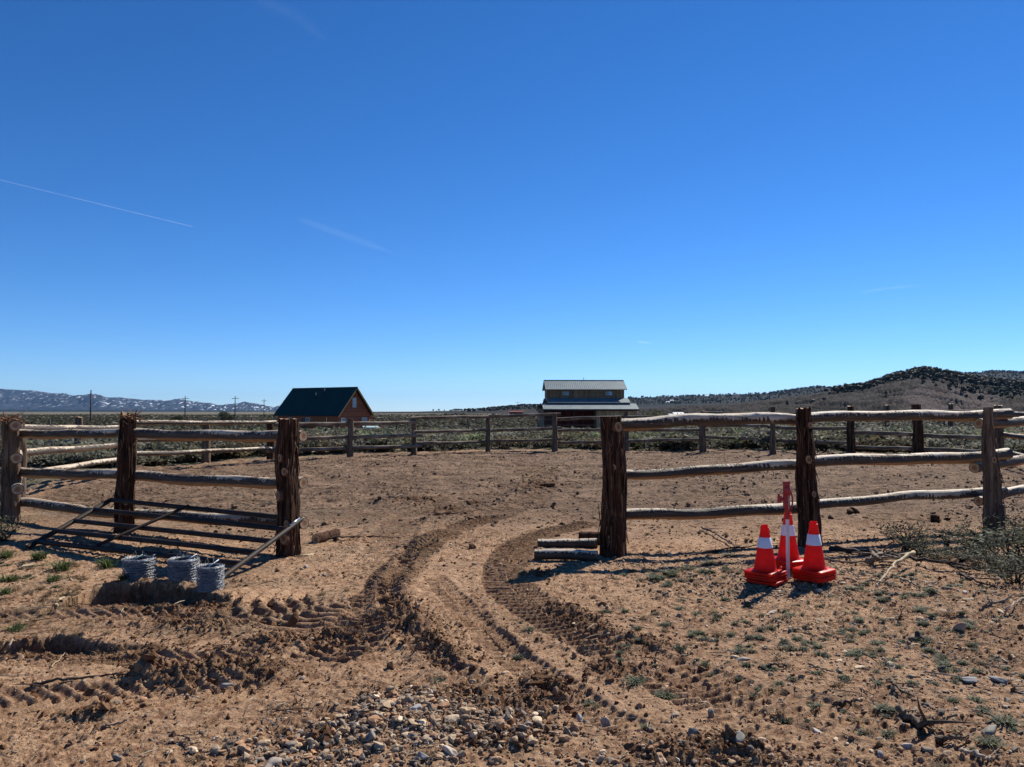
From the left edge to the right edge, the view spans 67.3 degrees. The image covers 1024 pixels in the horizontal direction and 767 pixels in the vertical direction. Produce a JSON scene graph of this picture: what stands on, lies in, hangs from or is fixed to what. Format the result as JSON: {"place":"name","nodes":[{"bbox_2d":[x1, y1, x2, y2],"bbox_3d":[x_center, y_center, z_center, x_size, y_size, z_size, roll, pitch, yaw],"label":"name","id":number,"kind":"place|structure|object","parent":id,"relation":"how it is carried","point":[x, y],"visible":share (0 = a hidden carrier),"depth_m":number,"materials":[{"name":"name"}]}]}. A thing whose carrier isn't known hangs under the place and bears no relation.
{"place":"outdoors","nodes":[
{"label":"outdoors","id":0,"kind":"place"},
{"bbox_2d":[0,409,275,411],"bbox_3d":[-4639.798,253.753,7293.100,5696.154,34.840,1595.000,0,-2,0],"label":"foothills","id":1,"kind":"structure","parent":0,"point":[11,410],"depth_m":6911.70,"materials":[{"name":"soil"}]},
{"bbox_2d":[0,389,278,410],"bbox_3d":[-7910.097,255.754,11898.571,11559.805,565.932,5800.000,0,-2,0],"label":"mountains","id":2,"kind":"structure","parent":0,"point":[24,399],"depth_m":11279.30,"materials":[{"name":"stone"}]},
{"bbox_2d":[373,406,537,413],"bbox_3d":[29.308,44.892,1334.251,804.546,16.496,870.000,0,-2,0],"label":"ridge","id":3,"kind":"structure","parent":0,"point":[527,410],"depth_m":1209.48,"materials":[{"name":"soil"}]},
{"bbox_2d":[432,403,540,411],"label":"ridge woodland","id":4,"kind":"object","parent":3,"relation":"on","point":[500,407],"visible":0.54,"depth_m":1360.66,"materials":[{"name":"green plant"}]},
{"bbox_2d":[0,412,1023,766],"bbox_3d":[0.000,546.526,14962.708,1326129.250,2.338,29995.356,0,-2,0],"label":"ground","id":5,"kind":"structure","parent":0,"point":[450,584],"depth_m":6.05,"materials":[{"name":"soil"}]},
{"bbox_2d":[0,548,18,558],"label":"grass tuft","id":6,"kind":"object","parent":5,"relation":"on","point":[7,555],"visible":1,"depth_m":8.39,"materials":[{"name":"green plant"}]},
{"bbox_2d":[0,572,23,581],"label":"grass tuft","id":7,"kind":"object","parent":5,"relation":"on","point":[11,578],"visible":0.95,"depth_m":7.21,"materials":[{"name":"green plant"}]},
{"bbox_2d":[0,621,29,631],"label":"grass tuft","id":8,"kind":"object","parent":5,"relation":"on","point":[16,627],"visible":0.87,"depth_m":5.65,"materials":[{"name":"green plant"}]},
{"bbox_2d":[0,512,35,541],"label":"sagebrush","id":9,"kind":"object","parent":5,"relation":"on","point":[4,534],"visible":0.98,"depth_m":9.36,"materials":[{"name":"green plant"}]},
{"bbox_2d":[22,549,58,560],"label":"grass tuft","id":10,"kind":"object","parent":5,"relation":"on","point":[40,555],"visible":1,"depth_m":8.27,"materials":[{"name":"green plant"}]},
{"bbox_2d":[30,454,56,465],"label":"sagebrush","id":11,"kind":"object","parent":5,"relation":"on","point":[38,458],"visible":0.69,"depth_m":21.87,"materials":[{"name":"green plant"}]},
{"bbox_2d":[33,572,67,582],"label":"grass tuft","id":12,"kind":"object","parent":5,"relation":"on","point":[53,578],"visible":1,"depth_m":7.22,"materials":[{"name":"green plant"}]},
{"bbox_2d":[43,557,76,571],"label":"grass tuft","id":13,"kind":"object","parent":5,"relation":"on","point":[65,566],"visible":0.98,"depth_m":7.77,"materials":[{"name":"green plant"}]},
{"bbox_2d":[51,454,78,464],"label":"sagebrush","id":14,"kind":"object","parent":5,"relation":"on","point":[67,457],"visible":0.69,"depth_m":21.71,"materials":[{"name":"green plant"}]},
{"bbox_2d":[74,416,82,443],"bbox_3d":[-14.348,1.877,25.450,0.265,1.580,0.255,0,-2,0],"label":"fence post","id":15,"kind":"object","parent":5,"relation":"on","point":[78,420],"visible":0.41,"depth_m":25.38,"materials":[{"name":"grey wood"}]},
{"bbox_2d":[30,672,128,686],"bbox_3d":[-2.500,1.726,4.530,0.583,0.047,0.092,1,-2,-14],"label":"dead branch","id":16,"kind":"object","parent":5,"relation":"on","point":[63,679],"visible":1,"depth_m":4.49,"materials":[{"name":"wood"}]},
{"bbox_2d":[72,450,106,467],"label":"sagebrush","id":17,"kind":"object","parent":5,"relation":"on","point":[94,453],"visible":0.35,"depth_m":21.89,"materials":[{"name":"green plant"}]},
{"bbox_2d":[93,557,120,568],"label":"grass tuft","id":18,"kind":"object","parent":5,"relation":"on","point":[106,564],"visible":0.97,"depth_m":7.91,"materials":[{"name":"green plant"}]},
{"bbox_2d":[121,550,156,579],"bbox_3d":[-3.534,1.731,7.297,0.297,0.300,0.297,-1,-2,30],"label":"wire roll","id":19,"kind":"object","parent":5,"relation":"on","point":[137,567],"visible":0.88,"depth_m":7.21,"materials":[{"name":"metal"}]},
{"bbox_2d":[136,456,156,464],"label":"sagebrush","id":20,"kind":"object","parent":5,"relation":"on","point":[140,459],"visible":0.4,"depth_m":22.00,"materials":[{"name":"green plant"}]},
{"bbox_2d":[140,652,155,662],"bbox_3d":[-2.184,1.651,4.633,0.069,0.086,0.150,2,-3,-41],"label":"dirt clod","id":21,"kind":"object","parent":5,"relation":"on","point":[151,656],"visible":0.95,"depth_m":4.59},
{"bbox_2d":[0,407,308,557],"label":"log fence","id":22,"kind":"object","parent":5,"relation":"on","point":[287,482],"visible":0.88,"depth_m":10.04,"materials":[{"name":"brown wood"}]},
{"bbox_2d":[149,447,173,465],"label":"sagebrush","id":23,"kind":"object","parent":5,"relation":"on","point":[158,458],"visible":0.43,"depth_m":23.09,"materials":[{"name":"green plant"}]},
{"bbox_2d":[26,498,302,578],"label":"metal gate","id":24,"kind":"structure","parent":5,"relation":"on","point":[235,564],"depth_m":8.68,"materials":[{"name":"metal"}]},
{"bbox_2d":[166,551,199,582],"bbox_3d":[-3.076,1.721,7.211,0.284,0.315,0.284,-2,-3,37],"label":"wire roll","id":25,"kind":"object","parent":5,"relation":"on","point":[183,568],"visible":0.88,"depth_m":7.12,"materials":[{"name":"metal"}]},
{"bbox_2d":[195,557,225,592],"bbox_3d":[-2.692,1.708,6.886,0.254,0.309,0.248,0,-2,0],"label":"wire roll","id":26,"kind":"object","parent":5,"relation":"on","point":[209,575],"visible":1,"depth_m":6.81,"materials":[{"name":"metal"}]},
{"bbox_2d":[264,757,281,766],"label":"rock","id":27,"kind":"object","parent":5,"relation":"on","point":[272,761],"visible":1,"depth_m":3.47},
{"bbox_2d":[288,612,298,625],"bbox_3d":[-1.635,1.759,5.751,0.088,0.091,0.054,2,-3,-44],"label":"dirt clod","id":28,"kind":"object","parent":5,"relation":"on","point":[293,619],"visible":1,"depth_m":5.74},
{"bbox_2d":[273,387,375,429],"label":"log cabin","id":29,"kind":"object","parent":5,"relation":"on","point":[327,403],"visible":0.84,"depth_m":115.97,"materials":[{"name":"brown wood"}]},
{"bbox_2d":[311,529,339,542],"bbox_3d":[-2.298,1.889,9.504,0.134,0.136,0.473,-1,-2,18],"label":"cut log","id":30,"kind":"object","parent":5,"relation":"on","point":[321,537],"visible":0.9,"depth_m":9.38,"materials":[{"name":"brown wood"}]},
{"bbox_2d":[346,702,369,723],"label":"dead branch","id":31,"kind":"object","parent":5,"relation":"on","point":[355,714],"visible":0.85,"depth_m":3.88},
{"bbox_2d":[328,534,400,538],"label":"dead branch","id":32,"kind":"object","parent":5,"relation":"on","point":[356,536],"visible":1,"depth_m":9.56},
{"bbox_2d":[364,729,375,742],"bbox_3d":[-0.683,1.711,3.726,0.046,0.076,0.085,-1,-2,28],"label":"rock","id":33,"kind":"object","parent":5,"relation":"on","point":[370,735],"visible":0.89,"depth_m":3.71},
{"bbox_2d":[443,745,456,756],"bbox_3d":[-0.285,1.717,3.583,0.106,0.060,0.049,-2,-3,43],"label":"rock","id":34,"kind":"object","parent":5,"relation":"on","point":[450,751],"visible":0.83,"depth_m":3.57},
{"bbox_2d":[13,682,901,766],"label":"gravel","id":35,"kind":"structure","parent":5,"relation":"on","point":[405,701],"depth_m":3.73,"materials":[{"name":"gravel"}]},
{"bbox_2d":[49,417,944,431],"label":"barbed wire fence","id":36,"kind":"object","parent":5,"relation":"on","point":[326,419],"visible":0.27,"depth_m":43.11,"materials":[{"name":"metal"}]},
{"bbox_2d":[0,422,1023,462],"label":"sagebrush cover","id":37,"kind":"object","parent":5,"relation":"on","point":[761,433],"visible":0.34,"depth_m":30.59,"materials":[{"name":"green plant"}]},
{"bbox_2d":[0,414,1023,429],"bbox_3d":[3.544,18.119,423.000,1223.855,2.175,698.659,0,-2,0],"label":"sagebrush plain","id":38,"kind":"structure","parent":5,"relation":"on","point":[97,420],"depth_m":206.82,"materials":[{"name":"green plant"}]},
{"bbox_2d":[0,474,1023,766],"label":"dirt clods","id":39,"kind":"object","parent":5,"relation":"on","point":[326,732],"visible":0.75,"depth_m":4.65,"materials":[{"name":"soil"}]},
{"bbox_2d":[0,517,1023,766],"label":"plant litter","id":40,"kind":"object","parent":5,"relation":"on","point":[290,709],"visible":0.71,"depth_m":4.81,"materials":[{"name":"plant"}]},
{"bbox_2d":[0,521,1023,766],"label":"pebbles","id":41,"kind":"object","parent":5,"relation":"on","point":[638,705],"visible":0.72,"depth_m":4.75,"materials":[{"name":"stone"}]},
{"bbox_2d":[0,550,1023,766],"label":"ground cover","id":42,"kind":"object","parent":5,"relation":"on","point":[888,732],"visible":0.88,"depth_m":5.40,"materials":[{"name":"green plant"}]},
{"bbox_2d":[9,404,1023,497],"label":"log fence","id":43,"kind":"object","parent":5,"relation":"on","point":[917,435],"visible":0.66,"depth_m":25.12,"materials":[{"name":"brown wood"}]},
{"bbox_2d":[525,674,553,685],"bbox_3d":[0.171,1.735,4.469,0.226,0.076,0.082,1,-2,-33],"label":"dirt clod","id":44,"kind":"object","parent":5,"relation":"on","point":[542,678],"visible":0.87,"depth_m":4.46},
{"bbox_2d":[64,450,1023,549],"bbox_3d":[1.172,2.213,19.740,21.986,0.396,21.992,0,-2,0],"label":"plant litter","id":45,"kind":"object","parent":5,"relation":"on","point":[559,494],"visible":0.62,"depth_m":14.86,"materials":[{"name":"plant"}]},
{"bbox_2d":[69,450,1023,548],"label":"dirt clods","id":46,"kind":"object","parent":5,"relation":"on","point":[471,546],"visible":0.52,"depth_m":14.82,"materials":[{"name":"soil"}]},
{"bbox_2d":[534,549,597,560],"bbox_3d":[0.579,1.838,8.249,0.678,0.129,0.123,0,-2,7],"label":"cut log","id":47,"kind":"object","parent":5,"relation":"on","point":[565,554],"visible":1,"depth_m":8.21,"materials":[{"name":"grey wood"}]},
{"bbox_2d":[537,538,597,548],"bbox_3d":[0.644,1.869,8.971,0.694,0.123,0.125,0,-2,-3],"label":"cut log","id":48,"kind":"object","parent":5,"relation":"on","point":[579,543],"visible":0.93,"depth_m":8.93,"materials":[{"name":"grey wood"}]},
{"bbox_2d":[536,377,638,428],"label":"monitor barn","id":49,"kind":"structure","parent":5,"relation":"on","point":[571,398],"depth_m":114.30,"materials":[{"name":"grey metal"}]},
{"bbox_2d":[578,531,599,544],"bbox_3d":[0.942,1.859,9.253,0.266,0.161,0.162,-1,-2,16],"label":"cut log","id":50,"kind":"object","parent":5,"relation":"on","point":[583,534],"visible":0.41,"depth_m":9.20,"materials":[{"name":"brown wood"}]},
{"bbox_2d":[600,717,610,726],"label":"rock","id":51,"kind":"object","parent":5,"relation":"on","point":[604,721],"visible":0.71,"depth_m":3.96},
{"bbox_2d":[621,674,648,684],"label":"weed tuft","id":52,"kind":"object","parent":5,"relation":"on","point":[634,680],"visible":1,"depth_m":4.52,"materials":[{"name":"green plant"}]},
{"bbox_2d":[653,688,678,699],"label":"weed tuft","id":53,"kind":"object","parent":5,"relation":"on","point":[662,694],"visible":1,"depth_m":4.35,"materials":[{"name":"green plant"}]},
{"bbox_2d":[658,568,680,575],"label":"weed tuft","id":54,"kind":"object","parent":5,"relation":"on","point":[669,571],"visible":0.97,"depth_m":7.49,"materials":[{"name":"green plant"}]},
{"bbox_2d":[701,526,744,548],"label":"dead branch","id":55,"kind":"object","parent":5,"relation":"on","point":[710,530],"visible":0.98,"depth_m":9.63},
{"bbox_2d":[684,543,778,555],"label":"dead branch","id":56,"kind":"object","parent":5,"relation":"on","point":[715,549],"visible":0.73,"depth_m":8.72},
{"bbox_2d":[468,555,1000,620],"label":"gravel","id":57,"kind":"structure","parent":5,"relation":"on","point":[772,591],"depth_m":6.92,"materials":[{"name":"gravel"}]},
{"bbox_2d":[746,578,787,585],"bbox_3d":[2.305,1.746,6.963,0.290,0.085,0.290,-2,-3,43],"label":"traffic cone","id":58,"kind":"object","parent":57,"relation":"on","point":[766,583],"visible":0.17,"depth_m":6.85,"materials":[{"name":"red plastic"}]},
{"bbox_2d":[744,575,786,581],"bbox_3d":[2.297,1.722,6.968,0.290,0.085,0.290,5,-6,-43],"label":"traffic cone","id":59,"kind":"object","parent":58,"relation":"on","point":[766,580],"visible":0.34,"depth_m":6.86,"materials":[{"name":"red plastic"}]},
{"bbox_2d":[744,573,786,579],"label":"traffic cone","id":60,"kind":"object","parent":59,"relation":"on","point":[771,578],"visible":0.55,"depth_m":6.87,"materials":[{"name":"red plastic"}]},
{"bbox_2d":[744,524,786,576],"bbox_3d":[2.304,1.508,6.992,0.313,0.450,0.290,2,-3,-43],"label":"traffic cone","id":61,"kind":"object","parent":60,"relation":"on","point":[765,565],"visible":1,"depth_m":6.92,"materials":[{"name":"red plastic"}]},
{"bbox_2d":[792,576,835,582],"bbox_3d":[2.747,1.734,7.000,0.290,0.085,0.290,3,-4,-41],"label":"traffic cone","id":62,"kind":"object","parent":57,"relation":"on","point":[805,579],"visible":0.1,"depth_m":6.90,"materials":[{"name":"red plastic"}]},
{"bbox_2d":[793,573,835,580],"bbox_3d":[2.747,1.710,6.995,0.290,0.085,0.290,2,-3,-42],"label":"traffic cone","id":63,"kind":"object","parent":62,"relation":"on","point":[814,578],"visible":0.32,"depth_m":6.88,"materials":[{"name":"red plastic"}]},
{"bbox_2d":[792,570,835,577],"bbox_3d":[2.745,1.686,7.000,0.290,0.085,0.290,1,-2,-38],"label":"traffic cone","id":64,"kind":"object","parent":63,"relation":"on","point":[814,575],"visible":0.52,"depth_m":6.89,"materials":[{"name":"red plastic"}]},
{"bbox_2d":[792,521,835,574],"bbox_3d":[2.748,1.480,7.006,0.290,0.449,0.290,2,-3,-39],"label":"traffic cone","id":65,"kind":"object","parent":64,"relation":"on","point":[814,561],"visible":1,"depth_m":6.95,"materials":[{"name":"red plastic"}]},
{"bbox_2d":[735,731,744,742],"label":"rock","id":66,"kind":"object","parent":5,"relation":"on","point":[740,736],"visible":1,"depth_m":3.62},
{"bbox_2d":[762,658,789,668],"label":"dead branch","id":67,"kind":"object","parent":5,"relation":"on","point":[772,664],"visible":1,"depth_m":4.79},
{"bbox_2d":[777,481,792,578],"bbox_3d":[2.520,1.397,7.089,0.153,0.990,0.068,0,-2,0],"label":"yard hydrant","id":68,"kind":"object","parent":5,"relation":"on","point":[787,493],"visible":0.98,"depth_m":7.08,"materials":[{"name":"red metal"}]},
{"bbox_2d":[598,407,1023,557],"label":"log fence","id":69,"kind":"object","parent":5,"relation":"on","point":[989,460],"visible":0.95,"depth_m":9.11,"materials":[{"name":"brown wood"}]},
{"bbox_2d":[661,569,1023,754],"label":"gravel","id":70,"kind":"structure","parent":5,"relation":"on","point":[942,712],"depth_m":4.84,"materials":[{"name":"gravel"}]},
{"bbox_2d":[831,695,860,706],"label":"dead branch","id":71,"kind":"object","parent":5,"relation":"on","point":[837,702],"visible":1,"depth_m":4.20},
{"bbox_2d":[824,558,889,562],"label":"dead branch","id":72,"kind":"object","parent":5,"relation":"on","point":[830,559],"visible":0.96,"depth_m":7.98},
{"bbox_2d":[854,550,905,560],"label":"dead branch","id":73,"kind":"object","parent":5,"relation":"on","point":[874,555],"visible":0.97,"depth_m":7.90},
{"bbox_2d":[869,702,898,713],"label":"weed tuft","id":74,"kind":"object","parent":5,"relation":"on","point":[881,707],"visible":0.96,"depth_m":4.14,"materials":[{"name":"green plant"}]},
{"bbox_2d":[864,543,907,564],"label":"dead branch","id":75,"kind":"object","parent":5,"relation":"on","point":[871,560],"visible":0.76,"depth_m":7.96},
{"bbox_2d":[877,550,915,584],"bbox_3d":[3.706,1.764,7.415,0.118,0.148,1.234,-2,-3,38],"label":"dead branch","id":76,"kind":"object","parent":5,"relation":"on","point":[907,554],"visible":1,"depth_m":7.53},
{"bbox_2d":[885,677,914,697],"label":"dead branch","id":77,"kind":"object","parent":5,"relation":"on","point":[892,681],"visible":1,"depth_m":4.34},
{"bbox_2d":[865,516,943,550],"bbox_3d":[4.518,1.709,8.790,0.740,0.421,0.684,-2,-3,39],"label":"sagebrush","id":78,"kind":"object","parent":5,"relation":"on","point":[901,532],"visible":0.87,"depth_m":8.78,"materials":[{"name":"green plant"}]},
{"bbox_2d":[829,545,990,575],"bbox_3d":[4.186,1.834,8.161,0.390,0.128,1.657,1,-2,-31],"label":"dead branch","id":79,"kind":"object","parent":5,"relation":"on","point":[843,549],"visible":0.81,"depth_m":7.90,"materials":[{"name":"wood"}]},
{"bbox_2d":[883,530,957,556],"bbox_3d":[4.555,1.775,8.491,0.653,0.264,0.597,0,-2,-4],"label":"sagebrush","id":80,"kind":"object","parent":5,"relation":"on","point":[921,545],"visible":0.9,"depth_m":8.45,"materials":[{"name":"green plant"}]},
{"bbox_2d":[895,704,957,734],"bbox_3d":[2.098,1.706,3.954,0.166,0.084,0.296,1,-2,-32],"label":"dead branch","id":81,"kind":"object","parent":5,"relation":"on","point":[907,715],"visible":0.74,"depth_m":3.98,"materials":[{"name":"wood"}]},
{"bbox_2d":[908,545,961,559],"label":"sagebrush","id":82,"kind":"object","parent":5,"relation":"on","point":[937,556],"visible":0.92,"depth_m":8.19,"materials":[{"name":"green plant"}]},
{"bbox_2d":[903,697,971,730],"bbox_3d":[2.102,1.670,3.861,0.149,0.204,0.324,1,-2,-33],"label":"dead branch","id":83,"kind":"object","parent":5,"relation":"on","point":[921,724],"visible":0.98,"depth_m":3.86,"materials":[{"name":"wood"}]},
{"bbox_2d":[924,438,950,451],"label":"sagebrush","id":84,"kind":"object","parent":5,"relation":"on","point":[935,444],"visible":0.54,"depth_m":23.53,"materials":[{"name":"green plant"}]},
{"bbox_2d":[929,528,957,549],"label":"sagebrush","id":85,"kind":"object","parent":5,"relation":"on","point":[945,541],"visible":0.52,"depth_m":8.88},
{"bbox_2d":[934,728,972,744],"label":"dead branch","id":86,"kind":"object","parent":5,"relation":"on","point":[940,739],"visible":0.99,"depth_m":3.72,"materials":[{"name":"wood"}]},
{"bbox_2d":[952,622,965,631],"bbox_3d":[3.239,1.774,5.574,0.092,0.098,0.045,-2,-3,37],"label":"rock","id":87,"kind":"object","parent":5,"relation":"on","point":[961,626],"visible":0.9,"depth_m":5.55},
{"bbox_2d":[935,541,995,561],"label":"sagebrush","id":88,"kind":"object","parent":5,"relation":"on","point":[959,554],"visible":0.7,"depth_m":8.13,"materials":[{"name":"green plant"}]},
{"bbox_2d":[962,677,978,682],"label":"rock","id":89,"kind":"object","parent":5,"relation":"on","point":[970,679],"visible":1,"depth_m":4.57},
{"bbox_2d":[924,518,1018,554],"bbox_3d":[5.146,1.715,8.575,0.846,0.398,0.825,1,-2,-16],"label":"sagebrush","id":90,"kind":"object","parent":5,"relation":"on","point":[965,536],"visible":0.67,"depth_m":8.59,"materials":[{"name":"green plant"}]},
{"bbox_2d":[959,748,998,760],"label":"dead branch","id":91,"kind":"object","parent":5,"relation":"on","point":[975,753],"visible":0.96,"depth_m":3.49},
{"bbox_2d":[938,512,1023,565],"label":"sagebrush","id":92,"kind":"object","parent":5,"relation":"on","point":[1011,542],"visible":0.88,"depth_m":8.05,"materials":[{"name":"green plant"}]},
{"bbox_2d":[955,571,1006,590],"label":"dead branch","id":93,"kind":"object","parent":5,"relation":"on","point":[968,578],"visible":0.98,"depth_m":7.13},
{"bbox_2d":[944,541,1023,570],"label":"sagebrush","id":94,"kind":"object","parent":5,"relation":"on","point":[991,558],"visible":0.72,"depth_m":7.79,"materials":[{"name":"green plant"}]},
{"bbox_2d":[981,725,996,736],"bbox_3d":[2.380,1.736,3.830,0.137,0.061,0.058,2,-3,-37],"label":"rock","id":95,"kind":"object","parent":5,"relation":"on","point":[990,730],"visible":0.86,"depth_m":3.81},
{"bbox_2d":[968,733,1011,747],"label":"weed tuft","id":96,"kind":"object","parent":5,"relation":"on","point":[985,741],"visible":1,"depth_m":3.70,"materials":[{"name":"green plant"}]},
{"bbox_2d":[968,551,1023,583],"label":"sagebrush","id":97,"kind":"object","parent":5,"relation":"on","point":[1008,572],"visible":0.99,"depth_m":7.15,"materials":[{"name":"green plant"}]},
{"bbox_2d":[979,593,1014,611],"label":"dead branch","id":98,"kind":"object","parent":5,"relation":"on","point":[988,604],"visible":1,"depth_m":6.05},
{"bbox_2d":[988,676,1007,683],"bbox_3d":[2.893,1.764,4.581,0.062,0.035,0.128,1,-2,-22],"label":"rock","id":99,"kind":"object","parent":5,"relation":"on","point":[1000,679],"visible":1,"depth_m":4.56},
{"bbox_2d":[984,710,1023,730],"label":"weed tuft","id":100,"kind":"object","parent":5,"relation":"on","point":[1008,721],"visible":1,"depth_m":3.95,"materials":[{"name":"green plant"}]},
{"bbox_2d":[993,507,1023,537],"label":"sagebrush","id":101,"kind":"object","parent":5,"relation":"on","point":[1015,523],"visible":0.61,"depth_m":9.59,"materials":[{"name":"green plant"}]},
{"bbox_2d":[0,0,1023,411],"label":"sky","id":102,"kind":"structure","parent":0,"point":[413,205],"materials":[{"name":"blue"}]},
{"bbox_2d":[629,372,1023,408],"bbox_3d":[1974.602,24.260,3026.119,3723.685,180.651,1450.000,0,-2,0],"label":"mesa","id":103,"kind":"structure","parent":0,"point":[643,405],"depth_m":2971.06,"materials":[{"name":"soil"}]},
{"bbox_2d":[628,370,1023,404],"bbox_3d":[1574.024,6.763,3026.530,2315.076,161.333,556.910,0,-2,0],"label":"mesa woodland","id":104,"kind":"object","parent":103,"relation":"on","point":[1013,373],"visible":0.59,"depth_m":3075.74,"materials":[{"name":"green plant"}]},
{"bbox_2d":[637,372,1023,414],"bbox_3d":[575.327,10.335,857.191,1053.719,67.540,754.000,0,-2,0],"label":"hill","id":105,"kind":"structure","parent":0,"point":[927,394],"depth_m":716.62,"materials":[{"name":"soil"}]},
{"bbox_2d":[824,365,1023,394],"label":"juniper woodland","id":106,"kind":"object","parent":105,"relation":"on","point":[923,370],"visible":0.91,"depth_m":912.20,"materials":[{"name":"green plant"}]},
{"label":"traffic cone","id":107,"kind":"object","parent":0,"visible":0},
{"bbox_2d":[776,562,802,566],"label":"traffic cone","id":108,"kind":"object","parent":107,"relation":"on","point":[792,565],"visible":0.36,"depth_m":7.22,"materials":[{"name":"red plastic"}]},
{"bbox_2d":[774,512,803,564],"bbox_3d":[2.646,1.465,7.374,0.290,0.469,0.290,1,-2,-23],"label":"traffic cone","id":109,"kind":"object","parent":108,"relation":"on","point":[780,557],"visible":0.63,"depth_m":7.31,"materials":[{"name":"red plastic"}]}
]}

